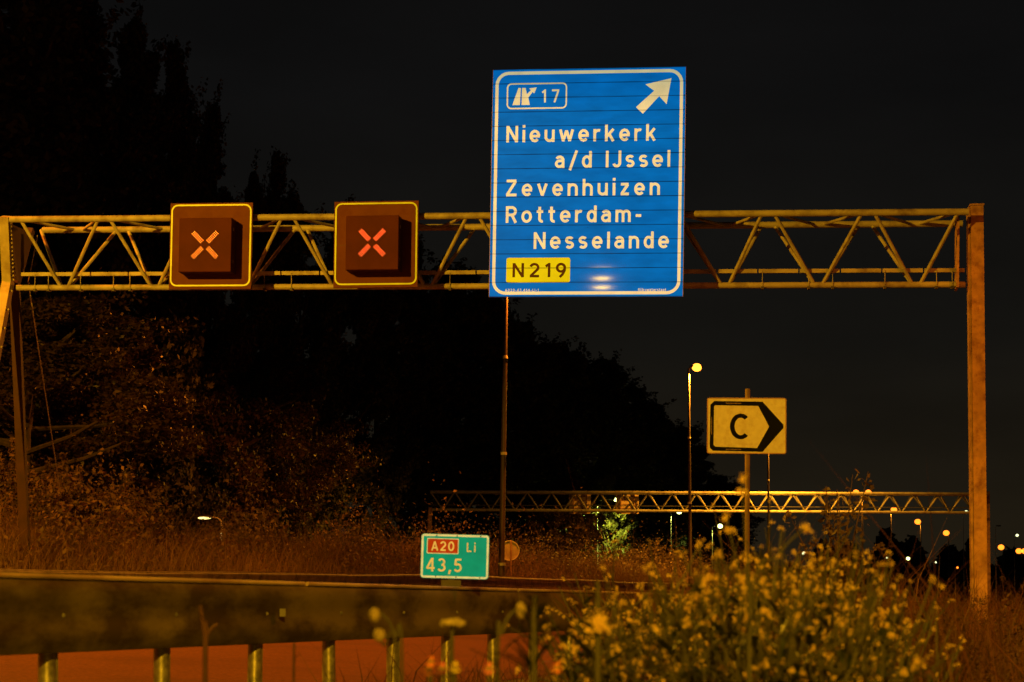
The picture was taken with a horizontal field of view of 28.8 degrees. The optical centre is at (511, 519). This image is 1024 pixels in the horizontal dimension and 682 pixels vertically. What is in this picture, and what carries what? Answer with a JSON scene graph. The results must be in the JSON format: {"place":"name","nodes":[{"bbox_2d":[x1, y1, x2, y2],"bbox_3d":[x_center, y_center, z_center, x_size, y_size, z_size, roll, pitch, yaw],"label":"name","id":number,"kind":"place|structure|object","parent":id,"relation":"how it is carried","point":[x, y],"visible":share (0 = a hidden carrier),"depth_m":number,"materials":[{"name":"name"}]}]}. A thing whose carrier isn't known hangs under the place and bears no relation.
{"place":"outdoors","nodes":[
{"label":"outdoors","id":0,"kind":"place"},
{"bbox_2d":[0,607,1018,681],"bbox_3d":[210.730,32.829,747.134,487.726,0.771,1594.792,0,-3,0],"label":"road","id":1,"kind":"structure","parent":0,"point":[227,663],"depth_m":16.90,"materials":[{"name":"asphalt"}]},
{"bbox_2d":[0,454,1023,681],"bbox_3d":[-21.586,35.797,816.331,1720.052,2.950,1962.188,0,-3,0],"label":"ground","id":2,"kind":"structure","parent":0,"point":[578,672],"depth_m":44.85,"materials":[{"name":"plant"}]},
{"bbox_2d":[0,437,111,545],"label":"bush","id":3,"kind":"object","parent":2,"relation":"on","point":[49,494],"visible":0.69,"depth_m":49.61,"materials":[{"name":"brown plant"}]},
{"bbox_2d":[0,0,129,476],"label":"poplar tree","id":4,"kind":"object","parent":2,"relation":"on","point":[36,137],"visible":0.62,"depth_m":61.39,"materials":[{"name":"green plant"}]},
{"bbox_2d":[0,0,193,507],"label":"poplar tree","id":5,"kind":"object","parent":2,"relation":"on","point":[88,83],"visible":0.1,"depth_m":65.82,"materials":[{"name":"green plant"}]},
{"bbox_2d":[28,452,182,547],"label":"bush","id":6,"kind":"object","parent":2,"relation":"on","point":[150,509],"visible":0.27,"depth_m":54.29,"materials":[{"name":"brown plant"}]},
{"bbox_2d":[0,270,217,515],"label":"leafy tree","id":7,"kind":"object","parent":2,"relation":"on","point":[71,398],"visible":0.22,"depth_m":60.46,"materials":[{"name":"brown plant"}]},
{"bbox_2d":[0,291,222,488],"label":"leafy tree","id":8,"kind":"object","parent":2,"relation":"on","point":[129,338],"visible":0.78,"depth_m":56.77,"materials":[{"name":"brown plant"}]},
{"bbox_2d":[65,0,194,513],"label":"poplar tree","id":9,"kind":"object","parent":2,"relation":"on","point":[112,138],"visible":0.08,"depth_m":71.25,"materials":[{"name":"green plant"}]},
{"bbox_2d":[85,0,215,529],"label":"poplar tree","id":10,"kind":"object","parent":2,"relation":"on","point":[149,120],"visible":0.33,"depth_m":77.17,"materials":[{"name":"green plant"}]},
{"bbox_2d":[130,34,204,540],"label":"poplar tree","id":11,"kind":"object","parent":2,"relation":"on","point":[178,157],"visible":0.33,"depth_m":83.38,"materials":[{"name":"green plant"}]},
{"bbox_2d":[130,53,256,538],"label":"poplar tree","id":12,"kind":"object","parent":2,"relation":"on","point":[207,177],"visible":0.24,"depth_m":89.17,"materials":[{"name":"green plant"}]},
{"bbox_2d":[190,604,217,681],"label":"dry stalk","id":13,"kind":"object","parent":2,"relation":"on","point":[204,627],"visible":1,"depth_m":5.19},
{"bbox_2d":[195,79,264,534],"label":"poplar tree","id":14,"kind":"object","parent":2,"relation":"on","point":[212,133],"visible":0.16,"depth_m":96.25,"materials":[{"name":"green plant"}]},
{"bbox_2d":[148,290,342,543],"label":"leafy tree","id":15,"kind":"object","parent":2,"relation":"on","point":[241,348],"visible":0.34,"depth_m":90.42,"materials":[{"name":"green plant"}]},
{"bbox_2d":[229,149,289,541],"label":"poplar tree","id":16,"kind":"object","parent":2,"relation":"on","point":[256,190],"visible":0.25,"depth_m":108.48,"materials":[{"name":"green plant"}]},
{"bbox_2d":[244,145,322,545],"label":"poplar tree","id":17,"kind":"object","parent":2,"relation":"on","point":[289,332],"visible":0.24,"depth_m":112.22,"materials":[{"name":"green plant"}]},
{"bbox_2d":[203,329,384,542],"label":"leafy tree","id":18,"kind":"object","parent":2,"relation":"on","point":[314,386],"visible":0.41,"depth_m":97.34,"materials":[{"name":"green plant"}]},
{"bbox_2d":[267,179,355,545],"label":"poplar tree","id":19,"kind":"object","parent":2,"relation":"on","point":[314,311],"visible":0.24,"depth_m":118.13,"materials":[{"name":"green plant"}]},
{"bbox_2d":[298,194,402,544],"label":"poplar tree","id":20,"kind":"object","parent":2,"relation":"on","point":[377,397],"visible":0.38,"depth_m":123.79,"materials":[{"name":"green plant"}]},
{"bbox_2d":[0,569,762,591],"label":"guardrail","id":21,"kind":"object","parent":2,"relation":"on","point":[405,579],"visible":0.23,"depth_m":52.69,"materials":[{"name":"metal"}]},
{"bbox_2d":[369,608,403,681],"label":"drooping flower","id":22,"kind":"object","parent":2,"relation":"on","point":[374,616],"visible":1,"depth_m":4.19,"materials":[{"name":"plant"}]},
{"bbox_2d":[0,268,865,592],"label":"undergrowth","id":23,"kind":"object","parent":2,"relation":"on","point":[240,532],"visible":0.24,"depth_m":58.51,"materials":[{"name":"brown plant"}]},
{"bbox_2d":[0,467,896,599],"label":"berm grass","id":24,"kind":"structure","parent":2,"relation":"on","point":[299,566],"depth_m":52.29,"materials":[{"name":"plant"}]},
{"bbox_2d":[440,617,464,681],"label":"umbel flower","id":25,"kind":"object","parent":2,"relation":"on","point":[453,622],"visible":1,"depth_m":3.99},
{"bbox_2d":[0,572,965,681],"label":"guardrail","id":26,"kind":"object","parent":2,"relation":"on","point":[47,618],"visible":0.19,"depth_m":9.81,"materials":[{"name":"metal"}]},
{"bbox_2d":[420,534,488,586],"bbox_3d":[-0.379,0.275,13.231,0.449,0.353,0.100,2,-2,0],"label":"kilometre sign","id":27,"kind":"object","parent":26,"relation":"attached to","point":[451,557],"visible":1,"depth_m":13.19,"materials":[{"name":"metal"}]},
{"bbox_2d":[0,203,987,622],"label":"gantry","id":28,"kind":"object","parent":2,"relation":"on","point":[14,245],"visible":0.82,"depth_m":38.91,"materials":[{"name":"metal"}]},
{"bbox_2d":[169,202,252,289],"bbox_3d":[-5.921,-5.374,39.031,1.657,1.700,0.559,1,-2,7],"label":"lane signal","id":29,"kind":"object","parent":28,"relation":"attached to","point":[211,245],"visible":1,"depth_m":39.01,"materials":[{"name":"metal"}]},
{"bbox_2d":[333,201,418,287],"bbox_3d":[-2.653,-5.347,38.607,1.660,1.685,0.559,0,-2,7],"label":"lane signal","id":30,"kind":"object","parent":28,"relation":"attached to","point":[375,244],"visible":1,"depth_m":38.59,"materials":[{"name":"metal"}]},
{"bbox_2d":[489,67,685,296],"bbox_3d":[1.452,-6.458,38.268,3.727,4.416,0.218,1,-2,7],"label":"direction sign","id":31,"kind":"object","parent":28,"relation":"attached to","point":[587,196],"visible":1,"depth_m":38.16,"materials":[{"name":"metal"}]},
{"bbox_2d":[455,602,542,681],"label":"drooping flower","id":32,"kind":"object","parent":2,"relation":"on","point":[500,629],"visible":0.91,"depth_m":4.09,"materials":[{"name":"green plant"}]},
{"bbox_2d":[498,297,507,587],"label":"street lamp","id":33,"kind":"object","parent":2,"relation":"on","point":[502,565],"visible":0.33,"depth_m":70.10,"materials":[{"name":"metal"}]},
{"bbox_2d":[505,540,518,573],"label":"round sign","id":34,"kind":"object","parent":2,"relation":"on","point":[511,551],"visible":0.62,"depth_m":73.01,"materials":[{"name":"metal"}]},
{"bbox_2d":[480,590,576,681],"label":"spiky plant","id":35,"kind":"object","parent":2,"relation":"on","point":[531,663],"visible":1,"depth_m":3.89,"materials":[{"name":"green plant"}]},
{"bbox_2d":[460,307,600,554],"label":"poplar tree","id":36,"kind":"object","parent":2,"relation":"on","point":[554,459],"visible":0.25,"depth_m":164.87,"materials":[{"name":"green plant"}]},
{"bbox_2d":[490,331,602,552],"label":"poplar tree","id":37,"kind":"object","parent":2,"relation":"on","point":[569,376],"visible":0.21,"depth_m":175.22,"materials":[{"name":"green plant"}]},
{"bbox_2d":[513,471,605,562],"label":"leafy tree","id":38,"kind":"object","parent":2,"relation":"on","point":[555,517],"visible":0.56,"depth_m":149.27,"materials":[{"name":"green plant"}]},
{"bbox_2d":[530,470,617,565],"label":"leafy tree","id":39,"kind":"object","parent":2,"relation":"on","point":[586,485],"visible":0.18,"depth_m":155.58,"materials":[{"name":"green plant"}]},
{"bbox_2d":[507,606,657,681],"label":"flowering plant","id":40,"kind":"object","parent":2,"relation":"on","point":[585,642],"visible":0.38,"depth_m":5.49,"materials":[{"name":"green plant"}]},
{"bbox_2d":[539,342,638,561],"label":"poplar tree","id":41,"kind":"object","parent":2,"relation":"on","point":[602,420],"visible":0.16,"depth_m":185.82,"materials":[{"name":"green plant"}]},
{"bbox_2d":[538,600,639,681],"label":"flowering plant","id":42,"kind":"object","parent":2,"relation":"on","point":[577,658],"visible":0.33,"depth_m":6.68,"materials":[{"name":"green plant"}]},
{"bbox_2d":[515,614,680,681],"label":"flowering plant","id":43,"kind":"object","parent":2,"relation":"on","point":[581,655],"visible":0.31,"depth_m":5.72,"materials":[{"name":"green plant"}]},
{"bbox_2d":[540,573,657,678],"bbox_3d":[0.363,0.725,7.496,0.369,1.060,0.524,1,-3,-22],"label":"flowering plant","id":44,"kind":"object","parent":2,"relation":"on","point":[563,638],"visible":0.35,"depth_m":7.49,"materials":[{"name":"green plant"}]},
{"bbox_2d":[543,580,658,681],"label":"leafy plant","id":45,"kind":"object","parent":2,"relation":"on","point":[599,625],"visible":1,"depth_m":3.99,"materials":[{"name":"green plant"}]},
{"bbox_2d":[580,473,635,563],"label":"leafy tree","id":46,"kind":"object","parent":2,"relation":"on","point":[605,484],"visible":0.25,"depth_m":180.73,"materials":[{"name":"green plant"}]},
{"bbox_2d":[551,573,679,680],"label":"flowering plant","id":47,"kind":"object","parent":2,"relation":"on","point":[589,598],"visible":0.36,"depth_m":7.81,"materials":[{"name":"green plant"}]},
{"bbox_2d":[560,565,678,681],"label":"flowering plant","id":48,"kind":"object","parent":2,"relation":"on","point":[606,658],"visible":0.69,"depth_m":4.83,"materials":[{"name":"green plant"}]},
{"bbox_2d":[568,349,676,554],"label":"poplar tree","id":49,"kind":"object","parent":2,"relation":"on","point":[611,369],"visible":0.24,"depth_m":197.43,"materials":[{"name":"green plant"}]},
{"bbox_2d":[567,573,680,681],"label":"flowering plant","id":50,"kind":"object","parent":2,"relation":"on","point":[582,624],"visible":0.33,"depth_m":7.34,"materials":[{"name":"green plant"}]},
{"bbox_2d":[540,567,717,681],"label":"flowering plant","id":51,"kind":"object","parent":2,"relation":"on","point":[684,637],"visible":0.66,"depth_m":4.75,"materials":[{"name":"green plant"}]},
{"bbox_2d":[590,376,685,562],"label":"poplar tree","id":52,"kind":"object","parent":2,"relation":"on","point":[648,409],"visible":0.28,"depth_m":212.84,"materials":[{"name":"green plant"}]},
{"bbox_2d":[575,539,711,681],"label":"flowering plant","id":53,"kind":"object","parent":2,"relation":"on","point":[683,599],"visible":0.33,"depth_m":7.08,"materials":[{"name":"green plant"}]},
{"bbox_2d":[615,538,710,576],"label":"bush","id":54,"kind":"object","parent":2,"relation":"on","point":[670,558],"visible":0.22,"depth_m":117.78,"materials":[{"name":"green plant"}]},
{"bbox_2d":[632,398,706,563],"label":"poplar tree","id":55,"kind":"object","parent":2,"relation":"on","point":[677,453],"visible":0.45,"depth_m":231.29,"materials":[{"name":"green plant"}]},
{"bbox_2d":[627,539,742,680],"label":"flowering plant","id":56,"kind":"object","parent":2,"relation":"on","point":[654,565],"visible":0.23,"depth_m":7.31,"materials":[{"name":"green plant"}]},
{"bbox_2d":[641,418,734,565],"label":"poplar tree","id":57,"kind":"object","parent":2,"relation":"on","point":[707,529],"visible":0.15,"depth_m":251.00,"materials":[{"name":"green plant"}]},
{"bbox_2d":[612,570,775,681],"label":"flowering plant","id":58,"kind":"object","parent":2,"relation":"on","point":[649,619],"visible":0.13,"depth_m":7.12,"materials":[{"name":"green plant"}]},
{"bbox_2d":[688,363,702,583],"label":"street lamp","id":59,"kind":"object","parent":2,"relation":"on","point":[696,367],"visible":0.91,"depth_m":103.13,"materials":[{"name":"metal"}]},
{"bbox_2d":[660,449,744,569],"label":"poplar tree","id":60,"kind":"object","parent":2,"relation":"on","point":[719,481],"visible":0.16,"depth_m":274.53,"materials":[{"name":"green plant"}]},
{"bbox_2d":[654,547,757,681],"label":"flowering plant","id":61,"kind":"object","parent":2,"relation":"on","point":[700,632],"visible":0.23,"depth_m":6.92,"materials":[{"name":"green plant"}]},
{"bbox_2d":[615,562,800,681],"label":"flowering plant","id":62,"kind":"object","parent":2,"relation":"on","point":[678,642],"visible":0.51,"depth_m":5.27,"materials":[{"name":"green plant"}]},
{"bbox_2d":[427,490,990,603],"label":"gantry","id":63,"kind":"object","parent":2,"relation":"on","point":[723,493],"visible":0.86,"depth_m":140.39,"materials":[{"name":"metal"}]},
{"bbox_2d":[569,490,590,513],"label":"lane signal","id":64,"kind":"object","parent":63,"relation":"attached to","point":[586,499],"visible":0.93,"depth_m":141.54,"materials":[{"name":"metal"}]},
{"bbox_2d":[616,490,638,513],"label":"lane signal","id":65,"kind":"object","parent":63,"relation":"attached to","point":[623,503],"visible":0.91,"depth_m":141.54,"materials":[{"name":"metal"}]},
{"bbox_2d":[603,542,823,681],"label":"flowering plant","id":66,"kind":"object","parent":2,"relation":"on","point":[697,589],"visible":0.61,"depth_m":5.20,"materials":[{"name":"green plant"}]},
{"bbox_2d":[615,553,817,681],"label":"flowering plant","id":67,"kind":"object","parent":2,"relation":"on","point":[719,628],"visible":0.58,"depth_m":5.16,"materials":[{"name":"green plant"}]},
{"bbox_2d":[660,587,772,681],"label":"flowering plant","id":68,"kind":"object","parent":2,"relation":"on","point":[735,591],"visible":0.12,"depth_m":6.08,"materials":[{"name":"green plant"}]},
{"bbox_2d":[636,526,821,681],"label":"flowering plant","id":69,"kind":"object","parent":2,"relation":"on","point":[773,585],"visible":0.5,"depth_m":5.61,"materials":[{"name":"green plant"}]},
{"bbox_2d":[692,473,770,568],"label":"poplar tree","id":70,"kind":"object","parent":2,"relation":"on","point":[737,518],"visible":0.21,"depth_m":307.31,"materials":[{"name":"green plant"}]},
{"bbox_2d":[652,574,825,678],"bbox_3d":[0.720,0.726,6.278,0.466,1.111,0.341,1,-3,-23],"label":"flowering plant","id":71,"kind":"object","parent":2,"relation":"on","point":[699,651],"visible":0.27,"depth_m":6.26,"materials":[{"name":"green plant"}]},
{"bbox_2d":[651,557,840,681],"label":"flowering plant","id":72,"kind":"object","parent":2,"relation":"on","point":[737,635],"visible":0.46,"depth_m":5.24,"materials":[{"name":"green plant"}]},
{"bbox_2d":[707,389,785,568],"bbox_3d":[2.352,0.198,20.032,0.794,3.040,0.077,0,-2,2],"label":"route sign","id":73,"kind":"object","parent":2,"relation":"on","point":[747,425],"visible":1,"depth_m":20.05,"materials":[{"name":"metal"}]},
{"bbox_2d":[694,503,800,667],"bbox_3d":[0.825,0.632,7.296,0.482,1.403,0.388,-2,-3,33],"label":"flowering plant","id":74,"kind":"object","parent":2,"relation":"on","point":[720,540],"visible":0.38,"depth_m":7.32,"materials":[{"name":"green plant"}]},
{"bbox_2d":[697,542,821,681],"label":"flowering plant","id":75,"kind":"object","parent":2,"relation":"on","point":[800,622],"visible":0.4,"depth_m":5.65,"materials":[{"name":"green plant"}]},
{"bbox_2d":[641,535,884,681],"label":"flowering plant","id":76,"kind":"object","parent":2,"relation":"on","point":[757,602],"visible":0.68,"depth_m":4.92,"materials":[{"name":"green plant"}]},
{"bbox_2d":[619,568,912,681],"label":"flowering plant","id":77,"kind":"object","parent":2,"relation":"on","point":[665,645],"visible":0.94,"depth_m":4.53,"materials":[{"name":"green plant"}]},
{"bbox_2d":[720,472,816,681],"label":"flowering plant","id":78,"kind":"object","parent":2,"relation":"on","point":[749,644],"visible":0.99,"depth_m":4.40,"materials":[{"name":"yellow plant"}]},
{"bbox_2d":[767,454,769,574],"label":"street lamp","id":79,"kind":"object","parent":2,"relation":"on","point":[768,507],"visible":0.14,"depth_m":137.12,"materials":[{"name":"metal"}]},
{"bbox_2d":[711,532,849,674],"bbox_3d":[0.981,0.705,7.445,0.344,1.312,0.662,1,-3,-24],"label":"flowering plant","id":80,"kind":"object","parent":2,"relation":"on","point":[766,555],"visible":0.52,"depth_m":7.36,"materials":[{"name":"green plant"}]},
{"bbox_2d":[694,531,874,681],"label":"flowering plant","id":81,"kind":"object","parent":2,"relation":"on","point":[782,652],"visible":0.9,"depth_m":4.54,"materials":[{"name":"green plant"}]},
{"bbox_2d":[721,563,875,681],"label":"flowering plant","id":82,"kind":"object","parent":2,"relation":"on","point":[838,600],"visible":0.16,"depth_m":6.59,"materials":[{"name":"green plant"}]},
{"bbox_2d":[693,550,906,681],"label":"flowering plant","id":83,"kind":"object","parent":2,"relation":"on","point":[814,618],"visible":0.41,"depth_m":6.04,"materials":[{"name":"green plant"}]},
{"bbox_2d":[752,499,853,681],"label":"flowering plant","id":84,"kind":"object","parent":2,"relation":"on","point":[826,564],"visible":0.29,"depth_m":7.75,"materials":[{"name":"green plant"}]},
{"bbox_2d":[777,525,867,681],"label":"flowering plant","id":85,"kind":"object","parent":2,"relation":"on","point":[835,581],"visible":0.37,"depth_m":7.33,"materials":[{"name":"green plant"}]},
{"bbox_2d":[782,469,876,604],"bbox_3d":[2.546,0.594,15.916,0.637,2.010,0.679,-1,-3,25],"label":"sapling","id":86,"kind":"object","parent":2,"relation":"on","point":[830,533],"visible":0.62,"depth_m":15.99,"materials":[{"name":"green plant"}]},
{"bbox_2d":[714,558,944,681],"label":"flowering plant","id":87,"kind":"object","parent":2,"relation":"on","point":[809,641],"visible":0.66,"depth_m":5.05,"materials":[{"name":"green plant"}]},
{"bbox_2d":[783,556,898,681],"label":"flowering plant","id":88,"kind":"object","parent":2,"relation":"on","point":[827,632],"visible":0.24,"depth_m":5.89,"materials":[{"name":"green plant"}]},
{"bbox_2d":[769,561,919,681],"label":"flowering plant","id":89,"kind":"object","parent":2,"relation":"on","point":[902,672],"visible":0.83,"depth_m":4.59,"materials":[{"name":"green plant"}]},
{"bbox_2d":[800,529,894,626],"bbox_3d":[2.265,0.805,13.457,0.624,1.495,0.654,1,-3,-23],"label":"dry weed","id":90,"kind":"object","parent":2,"relation":"on","point":[880,544],"visible":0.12,"depth_m":13.49,"materials":[{"name":"plant"}]},
{"bbox_2d":[773,602,925,681],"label":"flowering plant","id":91,"kind":"object","parent":2,"relation":"on","point":[920,641],"visible":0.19,"depth_m":6.91,"materials":[{"name":"green plant"}]},
{"bbox_2d":[741,549,960,681],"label":"flowering plant","id":92,"kind":"object","parent":2,"relation":"on","point":[883,633],"visible":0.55,"depth_m":5.11,"materials":[{"name":"green plant"}]},
{"bbox_2d":[815,544,892,608],"bbox_3d":[2.560,0.894,15.561,0.758,1.416,0.588,2,-3,-33],"label":"dry weed","id":93,"kind":"object","parent":2,"relation":"on","point":[876,568],"visible":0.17,"depth_m":15.57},
{"bbox_2d":[777,561,935,681],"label":"flowering plant","id":94,"kind":"object","parent":2,"relation":"on","point":[908,659],"visible":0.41,"depth_m":5.79,"materials":[{"name":"green plant"}]},
{"bbox_2d":[800,612,926,681],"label":"flowering plant","id":95,"kind":"object","parent":2,"relation":"on","point":[859,675],"visible":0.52,"depth_m":5.18,"materials":[{"name":"green plant"}]},
{"bbox_2d":[773,602,963,681],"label":"flowering plant","id":96,"kind":"object","parent":2,"relation":"on","point":[878,671],"visible":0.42,"depth_m":5.52,"materials":[{"name":"green plant"}]},
{"bbox_2d":[818,564,938,679],"bbox_3d":[1.352,0.783,7.604,0.493,1.223,0.504,0,-3,0],"label":"flowering plant","id":97,"kind":"object","parent":2,"relation":"on","point":[840,580],"visible":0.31,"depth_m":7.47,"materials":[{"name":"green plant"}]},
{"bbox_2d":[811,583,955,680],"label":"flowering plant","id":98,"kind":"object","parent":2,"relation":"on","point":[928,623],"visible":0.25,"depth_m":7.58,"materials":[{"name":"green plant"}]},
{"bbox_2d":[822,558,949,681],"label":"flowering plant","id":99,"kind":"object","parent":2,"relation":"on","point":[898,618],"visible":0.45,"depth_m":5.98,"materials":[{"name":"green plant"}]},
{"bbox_2d":[750,527,1023,603],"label":"distant woods","id":100,"kind":"object","parent":2,"relation":"on","point":[906,548],"visible":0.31,"depth_m":484.38,"materials":[{"name":"green plant"}]},
{"bbox_2d":[816,594,965,681],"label":"flowering plant","id":101,"kind":"object","parent":2,"relation":"on","point":[954,659],"visible":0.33,"depth_m":6.40,"materials":[{"name":"green plant"}]},
{"bbox_2d":[885,587,960,681],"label":"dry weed","id":102,"kind":"object","parent":2,"relation":"on","point":[933,636],"visible":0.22,"depth_m":13.96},
{"bbox_2d":[916,587,999,679],"bbox_3d":[2.874,1.017,12.723,0.484,1.184,0.518,-2,-3,42],"label":"dry weed","id":103,"kind":"object","parent":2,"relation":"on","point":[971,642],"visible":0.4,"depth_m":12.75,"materials":[{"name":"plant"}]},
{"bbox_2d":[934,632,1008,681],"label":"dry weed","id":104,"kind":"object","parent":2,"relation":"on","point":[978,667],"visible":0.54,"depth_m":9.86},
{"bbox_2d":[968,576,1023,681],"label":"dry weed","id":105,"kind":"object","parent":2,"relation":"on","point":[1019,642],"visible":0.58,"depth_m":12.64,"materials":[{"name":"plant"}]},
{"bbox_2d":[1,0,1023,571],"label":"sky","id":106,"kind":"structure","parent":0,"point":[791,104],"materials":[{"name":"black"}]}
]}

